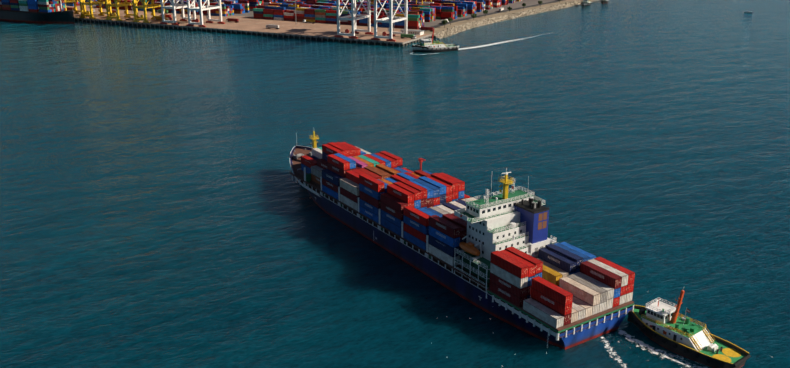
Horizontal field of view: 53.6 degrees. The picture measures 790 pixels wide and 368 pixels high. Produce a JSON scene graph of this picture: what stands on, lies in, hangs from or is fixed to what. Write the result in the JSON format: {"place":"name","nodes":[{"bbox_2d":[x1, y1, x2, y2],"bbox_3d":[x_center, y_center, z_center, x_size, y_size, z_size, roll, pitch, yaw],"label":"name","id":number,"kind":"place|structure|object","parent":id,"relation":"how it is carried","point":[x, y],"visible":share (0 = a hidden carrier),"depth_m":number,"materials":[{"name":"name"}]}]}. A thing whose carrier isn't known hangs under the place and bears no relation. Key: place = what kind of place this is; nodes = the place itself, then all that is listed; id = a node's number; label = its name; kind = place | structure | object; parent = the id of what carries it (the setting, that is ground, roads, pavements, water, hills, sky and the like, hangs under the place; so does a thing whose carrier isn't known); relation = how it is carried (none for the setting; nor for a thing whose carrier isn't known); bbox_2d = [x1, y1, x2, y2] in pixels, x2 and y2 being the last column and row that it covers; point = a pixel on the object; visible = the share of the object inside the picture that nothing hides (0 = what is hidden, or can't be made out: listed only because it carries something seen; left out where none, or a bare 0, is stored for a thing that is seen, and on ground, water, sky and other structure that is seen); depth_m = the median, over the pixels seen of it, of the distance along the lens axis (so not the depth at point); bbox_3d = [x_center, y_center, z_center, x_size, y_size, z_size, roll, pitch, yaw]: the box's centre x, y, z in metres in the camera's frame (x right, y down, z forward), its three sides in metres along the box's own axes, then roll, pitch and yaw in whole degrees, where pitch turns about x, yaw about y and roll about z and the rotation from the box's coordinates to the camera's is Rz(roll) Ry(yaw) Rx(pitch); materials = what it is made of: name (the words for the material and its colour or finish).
{"place":"outdoors","nodes":[
{"label":"outdoors","id":0,"kind":"place"},
{"bbox_2d":[67,0,556,46],"bbox_3d":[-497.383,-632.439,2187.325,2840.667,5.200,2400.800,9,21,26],"label":"port ground","id":1,"kind":"structure","parent":0,"point":[248,24],"depth_m":767.97,"materials":[{"name":"concrete"}]},
{"bbox_2d":[64,0,464,41],"bbox_3d":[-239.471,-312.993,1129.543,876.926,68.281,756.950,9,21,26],"label":"gantry cranes","id":2,"kind":"object","parent":1,"relation":"on","point":[208,7],"visible":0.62,"depth_m":773.79,"materials":[{"name":"metal"}]},
{"bbox_2d":[66,6,503,38],"bbox_3d":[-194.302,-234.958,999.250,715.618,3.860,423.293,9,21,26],"label":"trucks","id":3,"kind":"object","parent":1,"relation":"on","point":[411,36],"visible":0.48,"depth_m":794.48,"materials":[{"name":"metal"}]},
{"bbox_2d":[66,0,522,28],"bbox_3d":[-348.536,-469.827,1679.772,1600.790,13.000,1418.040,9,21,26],"label":"yard containers","id":4,"kind":"object","parent":1,"relation":"on","point":[325,11],"visible":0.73,"depth_m":831.00,"materials":[{"name":"metal"}]},
{"bbox_2d":[131,0,560,30],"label":"trees and masts","id":5,"kind":"object","parent":1,"relation":"on","point":[445,21],"visible":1,"depth_m":814.67,"materials":[{"name":"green plant"}]},
{"bbox_2d":[400,29,424,34],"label":"truck","id":6,"kind":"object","parent":1,"relation":"on","point":[416,32],"visible":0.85,"depth_m":712.80,"materials":[{"name":"grey paint"}]},
{"bbox_2d":[424,0,599,38],"bbox_3d":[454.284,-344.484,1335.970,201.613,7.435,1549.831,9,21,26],"label":"revetment","id":7,"kind":"object","parent":1,"relation":"on","point":[456,26],"visible":0.75,"depth_m":847.28,"materials":[{"name":"stone"}]},
{"bbox_2d":[0,0,789,367],"bbox_3d":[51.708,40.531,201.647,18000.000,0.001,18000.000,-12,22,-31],"label":"water","id":8,"kind":"structure","parent":0,"point":[158,208],"depth_m":332.23,"materials":[{"name":"teal liquid"}]},
{"bbox_2d":[0,0,74,23],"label":"moored ship","id":9,"kind":"object","parent":8,"relation":"on","point":[41,11],"visible":0.98,"depth_m":817.45},
{"bbox_2d":[412,29,459,51],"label":"tug","id":10,"kind":"object","parent":8,"relation":"on","point":[427,45],"visible":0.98,"depth_m":641.17,"materials":[{"name":"white metal"}]},
{"bbox_2d":[290,146,632,349],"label":"ship hull","id":11,"kind":"object","parent":8,"relation":"on","point":[457,285],"visible":0.31,"depth_m":225.46,"materials":[{"name":"blue metal"}]},
{"bbox_2d":[289,167,633,340],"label":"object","id":12,"kind":"object","parent":11,"relation":"on","point":[304,177],"visible":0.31,"depth_m":226.13,"materials":[{"name":"metal"}]},
{"bbox_2d":[289,131,554,347],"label":"ship fittings","id":13,"kind":"object","parent":12,"relation":"on","point":[314,142],"visible":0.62,"depth_m":278.59,"materials":[{"name":"red metal"}]},
{"bbox_2d":[301,142,634,328],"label":"shipping containers","id":14,"kind":"object","parent":12,"relation":"on","point":[557,285],"visible":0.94,"depth_m":230.05,"materials":[{"name":"red metal"}]},
{"bbox_2d":[454,168,557,290],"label":"superstructure","id":15,"kind":"object","parent":12,"relation":"on","point":[518,219],"visible":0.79,"depth_m":219.81,"materials":[{"name":"white metal"}]},
{"bbox_2d":[410,30,707,367],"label":"wakes","id":16,"kind":"object","parent":8,"relation":"on","point":[641,343],"visible":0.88,"depth_m":198.58,"materials":[{"name":"liquid"}]},
{"bbox_2d":[581,0,591,5],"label":"work boat","id":17,"kind":"object","parent":8,"relation":"on","point":[586,3],"visible":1,"depth_m":984.80,"materials":[{"name":"white metal"}]},
{"bbox_2d":[628,288,750,367],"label":"tug","id":18,"kind":"object","parent":8,"relation":"on","point":[662,324],"visible":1,"depth_m":196.63,"materials":[{"name":"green metal"}]}
]}

